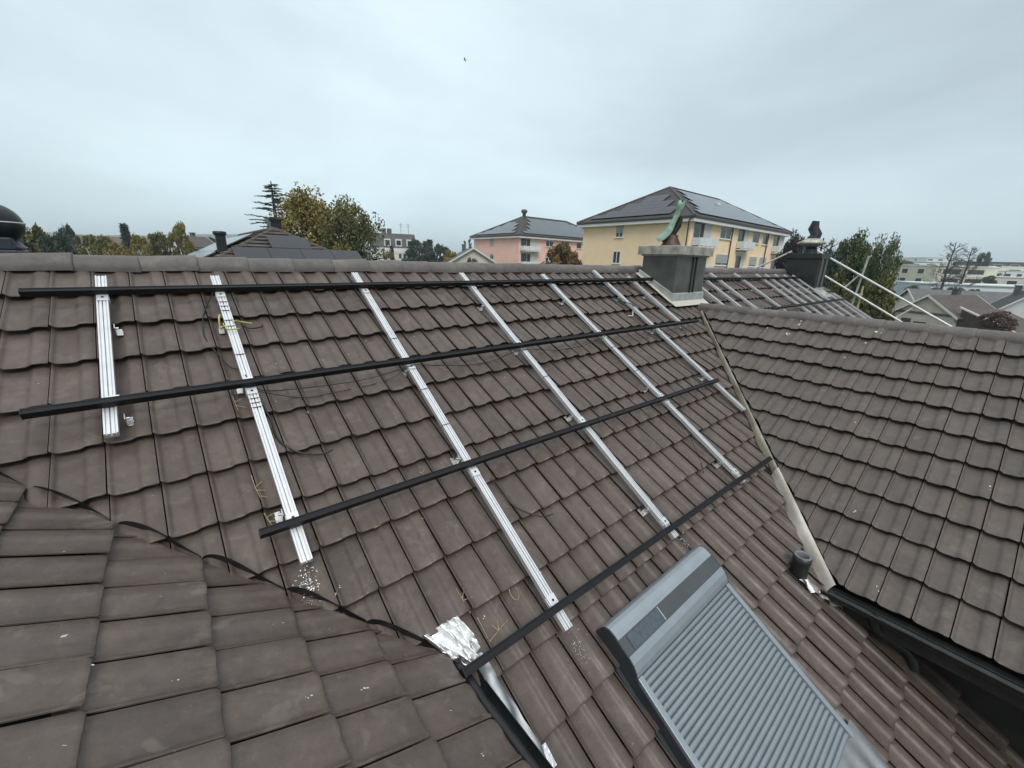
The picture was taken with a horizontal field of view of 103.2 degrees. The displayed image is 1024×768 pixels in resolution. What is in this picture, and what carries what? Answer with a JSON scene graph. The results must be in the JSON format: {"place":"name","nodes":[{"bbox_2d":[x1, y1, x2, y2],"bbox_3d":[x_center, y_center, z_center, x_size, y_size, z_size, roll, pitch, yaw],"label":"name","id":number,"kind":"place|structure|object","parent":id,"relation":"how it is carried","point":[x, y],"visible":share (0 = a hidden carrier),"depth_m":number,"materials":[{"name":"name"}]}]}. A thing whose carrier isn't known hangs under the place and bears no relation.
{"place":"outdoors","nodes":[
{"label":"outdoors","id":0,"kind":"place"},
{"bbox_2d":[72,235,162,254],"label":"neighbour house","id":1,"kind":"structure","parent":0,"point":[117,240],"depth_m":119.75,"materials":[{"name":"brown paint"}]},
{"bbox_2d":[162,232,213,253],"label":"neighbour house","id":2,"kind":"structure","parent":0,"point":[200,242],"depth_m":89.11,"materials":[{"name":"white paint"}]},
{"bbox_2d":[25,231,437,260],"bbox_3d":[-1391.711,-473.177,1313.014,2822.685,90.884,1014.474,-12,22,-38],"label":"hills","id":3,"kind":"structure","parent":0,"point":[198,235],"depth_m":1620.63,"materials":[{"name":"plant"}]},
{"bbox_2d":[188,218,362,259],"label":"neighbour house","id":4,"kind":"structure","parent":0,"point":[274,240],"depth_m":17.11,"materials":[{"name":"tile"}]},
{"bbox_2d":[371,223,417,260],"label":"apartment building","id":5,"kind":"structure","parent":0,"point":[399,243],"depth_m":123.82,"materials":[{"name":"white paint"}]},
{"bbox_2d":[0,0,1023,262],"label":"sky","id":6,"kind":"structure","parent":0,"point":[904,117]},
{"bbox_2d":[470,209,583,263],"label":"apartment building","id":7,"kind":"structure","parent":0,"point":[523,239],"depth_m":92.49,"materials":[{"name":"paint"}]},
{"bbox_2d":[546,241,552,246],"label":"window","id":8,"kind":"structure","parent":7,"relation":"in","point":[548,243],"depth_m":92.28,"materials":[{"name":"white paint"}]},
{"bbox_2d":[576,243,581,248],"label":"window","id":9,"kind":"structure","parent":7,"relation":"in","point":[578,246],"depth_m":98.57,"materials":[{"name":"white paint"}]},
{"bbox_2d":[576,186,792,268],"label":"apartment building","id":10,"kind":"structure","parent":0,"point":[733,236],"depth_m":54.12,"materials":[{"name":"yellow paint"}]},
{"bbox_2d":[611,251,620,263],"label":"window","id":11,"kind":"structure","parent":10,"relation":"in","point":[616,254],"depth_m":54.86,"materials":[{"name":"glass"}]},
{"bbox_2d":[614,225,623,237],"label":"window","id":12,"kind":"structure","parent":10,"relation":"in","point":[619,229],"depth_m":53.79,"materials":[{"name":"white paint"}]},
{"bbox_2d":[714,254,728,265],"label":"window","id":13,"kind":"structure","parent":10,"relation":"in","point":[720,260],"depth_m":53.21,"materials":[{"name":"white paint"}]},
{"bbox_2d":[719,227,731,239],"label":"window","id":14,"kind":"structure","parent":10,"relation":"in","point":[725,234],"depth_m":52.41,"materials":[{"name":"glass"}]},
{"bbox_2d":[748,257,756,267],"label":"window","id":15,"kind":"structure","parent":10,"relation":"in","point":[752,260],"depth_m":59.62,"materials":[{"name":"white paint"}]},
{"bbox_2d":[752,232,759,244],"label":"window","id":16,"kind":"structure","parent":10,"relation":"in","point":[756,236],"depth_m":58.64,"materials":[{"name":"white paint"}]},
{"bbox_2d":[758,257,766,267],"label":"window","id":17,"kind":"structure","parent":10,"relation":"in","point":[761,258],"depth_m":61.68,"materials":[{"name":"white paint"}]},
{"bbox_2d":[761,234,769,245],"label":"window","id":18,"kind":"structure","parent":10,"relation":"in","point":[764,241],"depth_m":60.73,"materials":[{"name":"glass"}]},
{"bbox_2d":[852,261,952,277],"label":"apartment building","id":19,"kind":"structure","parent":0,"point":[925,263],"depth_m":280.78,"materials":[{"name":"white paint"}]},
{"bbox_2d":[900,258,976,262],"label":"apartment building","id":20,"kind":"structure","parent":0,"point":[940,260],"depth_m":405.02,"materials":[{"name":"white paint"}]},
{"bbox_2d":[953,261,1023,266],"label":"apartment building","id":21,"kind":"structure","parent":0,"point":[1015,264],"depth_m":200.75,"materials":[{"name":"white paint"}]},
{"label":"ground","id":22,"kind":"structure","parent":0,"visible":0},
{"bbox_2d":[22,222,49,252],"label":"broadleaf tree","id":23,"kind":"object","parent":22,"relation":"on","point":[30,237],"visible":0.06,"depth_m":38.81,"materials":[{"name":"green plant"}]},
{"bbox_2d":[37,231,78,254],"bbox_3d":[-42.172,-9.715,38.673,2.705,9.343,2.661,-5,18,-20],"label":"broadleaf tree","id":24,"kind":"object","parent":22,"relation":"on","point":[58,242],"visible":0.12,"depth_m":37.25,"materials":[{"name":"green plant"}]},
{"bbox_2d":[58,223,82,254],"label":"broadleaf tree","id":25,"kind":"object","parent":22,"relation":"on","point":[67,231],"visible":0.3,"depth_m":84.93,"materials":[{"name":"green plant"}]},
{"bbox_2d":[74,233,100,254],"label":"broadleaf tree","id":26,"kind":"object","parent":22,"relation":"on","point":[89,240],"visible":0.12,"depth_m":56.96,"materials":[{"name":"green plant"}]},
{"bbox_2d":[92,234,112,254],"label":"broadleaf tree","id":27,"kind":"object","parent":22,"relation":"on","point":[101,243],"visible":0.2,"depth_m":52.92,"materials":[{"name":"green plant"}]},
{"bbox_2d":[102,240,130,255],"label":"autumn tree","id":28,"kind":"object","parent":22,"relation":"on","point":[113,248],"visible":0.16,"depth_m":45.72,"materials":[{"name":"yellow plant"}]},
{"bbox_2d":[119,223,137,253],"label":"spruce tree","id":29,"kind":"object","parent":22,"relation":"on","point":[125,235],"visible":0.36,"depth_m":76.75,"materials":[{"name":"green plant"}]},
{"bbox_2d":[129,232,146,255],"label":"autumn tree","id":30,"kind":"object","parent":22,"relation":"on","point":[137,242],"visible":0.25,"depth_m":62.15,"materials":[{"name":"green plant"}]},
{"bbox_2d":[143,230,172,255],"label":"broadleaf tree","id":31,"kind":"object","parent":22,"relation":"on","point":[154,247],"visible":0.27,"depth_m":53.48,"materials":[{"name":"green plant"}]},
{"bbox_2d":[167,221,194,254],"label":"broadleaf tree","id":32,"kind":"object","parent":22,"relation":"on","point":[186,246],"visible":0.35,"depth_m":56.18,"materials":[{"name":"green plant"}]},
{"bbox_2d":[244,181,287,227],"bbox_3d":[-20.122,-10.413,35.543,11.544,13.580,12.766,-1,17,-7],"label":"conifer tree","id":33,"kind":"object","parent":22,"relation":"on","point":[273,199],"visible":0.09,"depth_m":34.48,"materials":[{"name":"green plant"}]},
{"bbox_2d":[263,182,343,245],"bbox_3d":[-16.289,-9.247,33.205,7.196,12.905,6.935,-1,17,-8],"label":"autumn tree","id":34,"kind":"object","parent":22,"relation":"on","point":[301,214],"visible":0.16,"depth_m":30.50,"materials":[{"name":"green plant"}]},
{"bbox_2d":[330,242,353,250],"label":"autumn tree","id":35,"kind":"object","parent":22,"relation":"on","point":[337,247],"visible":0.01,"depth_m":28.61,"materials":[{"name":"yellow plant"}]},
{"bbox_2d":[317,194,393,260],"bbox_3d":[-12.164,-8.326,31.978,5.875,12.060,6.062,0,17,-5],"label":"broadleaf tree","id":36,"kind":"object","parent":22,"relation":"on","point":[354,233],"visible":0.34,"depth_m":29.63,"materials":[{"name":"green plant"}]},
{"bbox_2d":[390,246,394,259],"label":"conifer tree","id":37,"kind":"object","parent":22,"relation":"on","point":[391,247],"visible":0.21,"depth_m":107.95,"materials":[{"name":"green plant"}]},
{"bbox_2d":[401,238,432,261],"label":"broadleaf tree","id":38,"kind":"object","parent":22,"relation":"on","point":[421,248],"visible":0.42,"depth_m":123.48,"materials":[{"name":"green plant"}]},
{"bbox_2d":[425,239,435,253],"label":"conifer tree","id":39,"kind":"object","parent":22,"relation":"on","point":[429,242],"visible":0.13,"depth_m":138.87,"materials":[{"name":"green plant"}]},
{"bbox_2d":[430,243,450,261],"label":"broadleaf tree","id":40,"kind":"object","parent":22,"relation":"on","point":[440,249],"visible":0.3,"depth_m":116.64,"materials":[{"name":"green plant"}]},
{"bbox_2d":[442,249,456,261],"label":"autumn tree","id":41,"kind":"object","parent":22,"relation":"on","point":[448,256],"visible":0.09,"depth_m":82.58,"materials":[{"name":"yellow plant"}]},
{"bbox_2d":[443,244,496,262],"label":"neighbour house","id":42,"kind":"structure","parent":22,"relation":"on","point":[464,254],"depth_m":79.02,"materials":[{"name":"white paint"}]},
{"bbox_2d":[467,257,477,261],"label":"bush","id":43,"kind":"object","parent":22,"relation":"on","point":[470,260],"visible":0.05,"depth_m":76.02,"materials":[{"name":"green plant"}]},
{"bbox_2d":[0,199,1023,767],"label":"tiled house","id":44,"kind":"structure","parent":22,"relation":"on","point":[758,621],"depth_m":2.86,"materials":[{"name":"tile"}]},
{"bbox_2d":[95,275,133,437],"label":"mounting rail","id":45,"kind":"object","parent":44,"relation":"attached to","point":[108,389],"visible":0.82,"depth_m":2.54,"materials":[{"name":"metal"}]},
{"bbox_2d":[202,292,238,369],"bbox_3d":[-2.247,-0.425,3.072,0.161,0.504,0.804,-12,22,-38],"label":"cable","id":46,"kind":"object","parent":44,"relation":"on","point":[205,337],"visible":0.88,"depth_m":3.03,"materials":[{"name":"rubber"}]},
{"bbox_2d":[240,324,262,328],"bbox_3d":[-2.082,-0.464,3.247,0.159,0.044,0.049,-7,19,-27],"label":"cable","id":47,"kind":"object","parent":44,"relation":"on","point":[251,328],"visible":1,"depth_m":3.23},
{"bbox_2d":[251,475,265,496],"bbox_3d":[-1.496,0.625,2.414,0.045,0.122,0.188,-15,23,-43],"label":"dry straw","id":48,"kind":"object","parent":44,"relation":"on","point":[256,486],"visible":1,"depth_m":2.41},
{"bbox_2d":[210,275,312,565],"bbox_3d":[-1.823,0.051,2.796,0.108,0.106,2.620,-12,54,-38],"label":"mounting rail","id":49,"kind":"object","parent":44,"relation":"attached to","point":[301,545],"visible":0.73,"depth_m":2.57,"materials":[{"name":"metal"}]},
{"bbox_2d":[218,314,239,329],"bbox_3d":[-2.180,-0.471,3.108,0.248,0.107,0.102,13,20,33],"label":"wire","id":50,"kind":"object","parent":49,"relation":"attached to","point":[223,326],"visible":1,"depth_m":3.07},
{"bbox_2d":[18,277,653,297],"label":"panel rail","id":51,"kind":"object","parent":49,"relation":"attached to","point":[70,291],"visible":1,"depth_m":3.47,"materials":[{"name":"black metal"}]},
{"bbox_2d":[19,319,698,419],"bbox_3d":[0.223,-0.438,4.384,7.294,0.046,0.080,-12,54,-38],"label":"panel rail","id":52,"kind":"object","parent":49,"relation":"attached to","point":[61,408],"visible":1,"depth_m":2.86,"materials":[{"name":"black metal"}]},
{"bbox_2d":[258,378,719,538],"bbox_3d":[0.698,0.372,3.773,5.274,0.046,0.090,-12,54,-38],"label":"panel rail","id":53,"kind":"object","parent":49,"relation":"attached to","point":[282,526],"visible":1,"depth_m":2.81,"materials":[{"name":"black metal"}]},
{"bbox_2d":[61,551,483,755],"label":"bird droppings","id":54,"kind":"object","parent":44,"relation":"on","point":[178,679],"visible":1,"depth_m":1.55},
{"bbox_2d":[262,405,332,454],"bbox_3d":[-1.467,0.320,2.692,0.515,0.290,0.144,5,17,12],"label":"cable","id":55,"kind":"object","parent":44,"relation":"on","point":[276,436],"visible":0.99,"depth_m":2.68,"materials":[{"name":"rubber"}]},
{"bbox_2d":[295,565,319,604],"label":"metal shavings","id":56,"kind":"object","parent":44,"relation":"on","point":[310,579],"visible":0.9,"depth_m":2.17,"materials":[{"name":"metal"}]},
{"bbox_2d":[258,368,406,397],"bbox_3d":[-1.315,0.008,3.127,1.102,0.108,0.034,-12,22,-38],"label":"cable","id":57,"kind":"object","parent":44,"relation":"on","point":[328,393],"visible":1,"depth_m":3.04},
{"bbox_2d":[245,337,602,390],"bbox_3d":[-0.322,-0.277,3.947,3.827,0.168,0.110,-11,21,-36],"label":"cable","id":58,"kind":"object","parent":44,"relation":"on","point":[409,366],"visible":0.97,"depth_m":3.46,"materials":[{"name":"rubber"}]},
{"bbox_2d":[351,272,572,632],"bbox_3d":[-0.649,0.189,3.313,0.148,0.106,3.680,-12,54,-38],"label":"mounting rail","id":59,"kind":"object","parent":44,"relation":"attached to","point":[550,599],"visible":0.94,"depth_m":2.95,"materials":[{"name":"metal"}]},
{"bbox_2d":[459,456,772,677],"bbox_3d":[1.310,1.146,3.280,4.024,0.046,0.100,-12,54,-38],"label":"panel rail","id":60,"kind":"object","parent":59,"relation":"attached to","point":[473,666],"visible":0.94,"depth_m":2.62,"materials":[{"name":"black metal"}]},
{"bbox_2d":[477,617,506,641],"bbox_3d":[-0.103,1.391,2.369,0.163,0.079,0.123,-12,22,-38],"label":"dry straw","id":61,"kind":"object","parent":44,"relation":"on","point":[498,629],"visible":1,"depth_m":2.35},
{"bbox_2d":[491,478,553,516],"bbox_3d":[0.067,0.851,2.998,0.487,0.248,0.100,4,17,9],"label":"cable","id":62,"kind":"object","parent":44,"relation":"on","point":[515,506],"visible":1,"depth_m":2.98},
{"bbox_2d":[459,272,677,539],"bbox_3d":[0.320,-0.037,4.110,0.108,0.106,3.645,-12,54,-38],"label":"mounting rail","id":63,"kind":"object","parent":44,"relation":"attached to","point":[657,515],"visible":0.91,"depth_m":3.84,"materials":[{"name":"metal"}]},
{"bbox_2d":[600,283,633,306],"bbox_3d":[1.595,-1.375,6.236,0.612,0.330,0.083,14,21,36],"label":"cable","id":64,"kind":"object","parent":44,"relation":"on","point":[614,297],"visible":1,"depth_m":6.27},
{"bbox_2d":[540,274,745,483],"bbox_3d":[1.360,-0.258,4.942,0.108,0.106,3.600,-12,54,-38],"label":"mounting rail","id":65,"kind":"object","parent":44,"relation":"attached to","point":[721,459],"visible":0.85,"depth_m":4.71,"materials":[{"name":"metal"}]},
{"bbox_2d":[626,276,685,329],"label":"mounting rail","id":66,"kind":"object","parent":44,"relation":"attached to","point":[656,302],"visible":0.96,"depth_m":6.65,"materials":[{"name":"metal"}]},
{"bbox_2d":[592,270,745,410],"bbox_3d":[2.112,-0.731,5.884,0.108,0.106,3.070,-12,54,-38],"label":"mounting rail","id":67,"kind":"object","parent":44,"relation":"attached to","point":[722,390],"visible":0.98,"depth_m":5.72,"materials":[{"name":"metal"}]},
{"bbox_2d":[702,287,723,304],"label":"mounting rail","id":68,"kind":"object","parent":44,"relation":"attached to","point":[711,296],"visible":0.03,"depth_m":7.90,"materials":[{"name":"metal"}]},
{"bbox_2d":[704,280,741,306],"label":"mounting rail","id":69,"kind":"object","parent":44,"relation":"attached to","point":[722,293],"visible":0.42,"depth_m":8.30,"materials":[{"name":"metal"}]},
{"bbox_2d":[709,273,756,307],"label":"mounting rail","id":70,"kind":"object","parent":44,"relation":"attached to","point":[735,292],"visible":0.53,"depth_m":8.70,"materials":[{"name":"metal"}]},
{"bbox_2d":[704,277,801,279],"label":"panel rail","id":71,"kind":"object","parent":70,"relation":"attached to","point":[724,278],"visible":0.86,"depth_m":9.60,"materials":[{"name":"black metal"}]},
{"bbox_2d":[594,546,889,767],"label":"roof window","id":72,"kind":"structure","parent":44,"relation":"in","point":[719,689],"depth_m":2.57,"materials":[{"name":"grey metal"}]},
{"bbox_2d":[734,273,786,310],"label":"mounting rail","id":73,"kind":"object","parent":44,"relation":"attached to","point":[759,292],"visible":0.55,"depth_m":9.45,"materials":[{"name":"metal"}]},
{"bbox_2d":[771,297,848,309],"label":"panel rail","id":74,"kind":"object","parent":73,"relation":"attached to","point":[793,305],"visible":0.98,"depth_m":10.07,"materials":[{"name":"black metal"}]},
{"bbox_2d":[755,274,809,311],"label":"mounting rail","id":75,"kind":"object","parent":44,"relation":"attached to","point":[784,294],"visible":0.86,"depth_m":10.18,"materials":[{"name":"metal"}]},
{"bbox_2d":[765,274,821,313],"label":"mounting rail","id":76,"kind":"object","parent":44,"relation":"attached to","point":[794,295],"visible":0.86,"depth_m":10.50,"materials":[{"name":"metal"}]},
{"bbox_2d":[774,274,833,314],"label":"mounting rail","id":77,"kind":"object","parent":44,"relation":"attached to","point":[806,296],"visible":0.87,"depth_m":10.91,"materials":[{"name":"metal"}]},
{"bbox_2d":[783,274,844,315],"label":"mounting rail","id":78,"kind":"object","parent":44,"relation":"attached to","point":[816,297],"visible":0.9,"depth_m":11.28,"materials":[{"name":"metal"}]},
{"bbox_2d":[792,275,854,316],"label":"mounting rail","id":79,"kind":"object","parent":44,"relation":"attached to","point":[832,302],"visible":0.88,"depth_m":11.70,"materials":[{"name":"metal"}]},
{"bbox_2d":[826,293,865,317],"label":"mounting rail","id":80,"kind":"object","parent":44,"relation":"attached to","point":[849,307],"visible":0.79,"depth_m":11.95,"materials":[{"name":"metal"}]},
{"bbox_2d":[831,293,872,318],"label":"mounting rail","id":81,"kind":"object","parent":44,"relation":"attached to","point":[866,315],"visible":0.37,"depth_m":12.21,"materials":[{"name":"metal"}]},
{"bbox_2d":[754,250,950,325],"bbox_3d":[10.632,-0.597,13.990,0.151,7.826,11.030,-12,22,-38],"label":"scaffold railing","id":82,"kind":"object","parent":44,"relation":"attached to","point":[855,294],"visible":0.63,"depth_m":12.73,"materials":[{"name":"metal"}]},
{"bbox_2d":[540,240,582,264],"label":"autumn tree","id":83,"kind":"object","parent":22,"relation":"on","point":[559,254],"visible":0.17,"depth_m":46.55,"materials":[{"name":"brown plant"}]},
{"bbox_2d":[773,228,804,268],"bbox_3d":[21.914,-6.934,32.761,2.784,10.629,2.683,10,19,25],"label":"copper tree","id":84,"kind":"object","parent":22,"relation":"on","point":[792,245],"visible":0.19,"depth_m":31.54,"materials":[{"name":"brown plant"}]},
{"bbox_2d":[801,237,843,257],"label":"bare tree","id":85,"kind":"object","parent":22,"relation":"on","point":[825,246],"visible":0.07,"depth_m":27.46,"materials":[{"name":"brown plant"}]},
{"bbox_2d":[822,246,840,286],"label":"broadleaf tree","id":86,"kind":"object","parent":22,"relation":"on","point":[831,271],"visible":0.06,"depth_m":22.74,"materials":[{"name":"green plant"}]},
{"bbox_2d":[827,272,857,301],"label":"broadleaf tree","id":87,"kind":"object","parent":22,"relation":"on","point":[838,289],"visible":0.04,"depth_m":19.66,"materials":[{"name":"green plant"}]},
{"bbox_2d":[826,227,871,298],"bbox_3d":[20.552,-4.518,25.623,3.192,10.080,3.076,13,20,33],"label":"broadleaf tree","id":88,"kind":"object","parent":22,"relation":"on","point":[852,251],"visible":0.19,"depth_m":24.05,"materials":[{"name":"green plant"}]},
{"bbox_2d":[850,272,896,320],"bbox_3d":[16.839,-1.507,19.637,2.339,7.606,2.301,-8,19,-28],"label":"broadleaf tree","id":89,"kind":"object","parent":22,"relation":"on","point":[884,300],"visible":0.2,"depth_m":18.51,"materials":[{"name":"green plant"}]},
{"bbox_2d":[855,231,902,318],"bbox_3d":[20.343,-3.600,23.214,2.138,9.711,2.206,-10,20,-33],"label":"broadleaf tree","id":90,"kind":"object","parent":22,"relation":"on","point":[888,256],"visible":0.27,"depth_m":22.19,"materials":[{"name":"green plant"}]},
{"bbox_2d":[900,259,914,263],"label":"broadleaf tree","id":91,"kind":"object","parent":22,"relation":"on","point":[904,261],"visible":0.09,"depth_m":231.04,"materials":[{"name":"green plant"}]},
{"bbox_2d":[904,285,918,289],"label":"broadleaf tree","id":92,"kind":"object","parent":22,"relation":"on","point":[914,286],"visible":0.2,"depth_m":104.91,"materials":[{"name":"green plant"}]},
{"bbox_2d":[857,264,999,287],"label":"apartment building","id":93,"kind":"structure","parent":22,"relation":"on","point":[912,272],"depth_m":137.66,"materials":[{"name":"white paint"}]},
{"bbox_2d":[901,268,908,272],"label":"window","id":94,"kind":"structure","parent":93,"relation":"in","point":[904,270],"depth_m":139.64,"materials":[{"name":"glass"}]},
{"bbox_2d":[917,268,924,273],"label":"window","id":95,"kind":"structure","parent":93,"relation":"in","point":[920,270],"depth_m":135.66,"materials":[{"name":"white paint"}]},
{"bbox_2d":[915,242,968,289],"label":"bare tree","id":96,"kind":"object","parent":22,"relation":"on","point":[947,270],"visible":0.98,"depth_m":100.00,"materials":[{"name":"brown plant"}]},
{"bbox_2d":[894,288,1011,308],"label":"neighbour house","id":97,"kind":"structure","parent":22,"relation":"on","point":[909,294],"depth_m":73.44,"materials":[{"name":"white paint"}]},
{"bbox_2d":[892,289,1023,332],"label":"neighbour house","id":98,"kind":"structure","parent":22,"relation":"on","point":[955,308],"depth_m":54.85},
{"bbox_2d":[894,281,1023,294],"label":"commercial building","id":99,"kind":"structure","parent":22,"relation":"on","point":[900,287],"depth_m":106.22,"materials":[{"name":"white paint"}]},
{"bbox_2d":[941,246,987,286],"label":"bare tree","id":100,"kind":"object","parent":22,"relation":"on","point":[965,270],"visible":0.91,"depth_m":104.07,"materials":[{"name":"brown plant"}]},
{"bbox_2d":[906,264,1023,270],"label":"apartment building","id":101,"kind":"structure","parent":22,"relation":"on","point":[1007,268],"depth_m":182.29,"materials":[{"name":"white paint"}]},
{"bbox_2d":[975,251,992,266],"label":"broadleaf tree","id":102,"kind":"object","parent":22,"relation":"on","point":[987,259],"visible":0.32,"depth_m":178.13,"materials":[{"name":"green plant"}]},
{"bbox_2d":[982,275,997,283],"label":"broadleaf tree","id":103,"kind":"object","parent":22,"relation":"on","point":[991,279],"visible":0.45,"depth_m":130.30,"materials":[{"name":"green plant"}]},
{"bbox_2d":[977,310,1018,331],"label":"bush","id":104,"kind":"object","parent":22,"relation":"on","point":[1004,323],"visible":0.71,"depth_m":46.83,"materials":[{"name":"brown plant"}]},
{"bbox_2d":[982,276,1023,284],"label":"apartment building","id":105,"kind":"structure","parent":22,"relation":"on","point":[1010,280],"depth_m":138.10,"materials":[{"name":"white paint"}]},
{"bbox_2d":[1006,280,1017,284],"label":"window","id":106,"kind":"structure","parent":105,"relation":"in","point":[1012,282],"depth_m":137.98,"materials":[{"name":"white paint"}]},
{"bbox_2d":[990,285,1023,317],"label":"neighbour house","id":107,"kind":"structure","parent":22,"relation":"on","point":[1013,303],"depth_m":61.65,"materials":[{"name":"white paint"}]},
{"bbox_2d":[996,270,1023,276],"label":"apartment building","id":108,"kind":"structure","parent":22,"relation":"on","point":[1015,273],"depth_m":176.17,"materials":[{"name":"white paint"}]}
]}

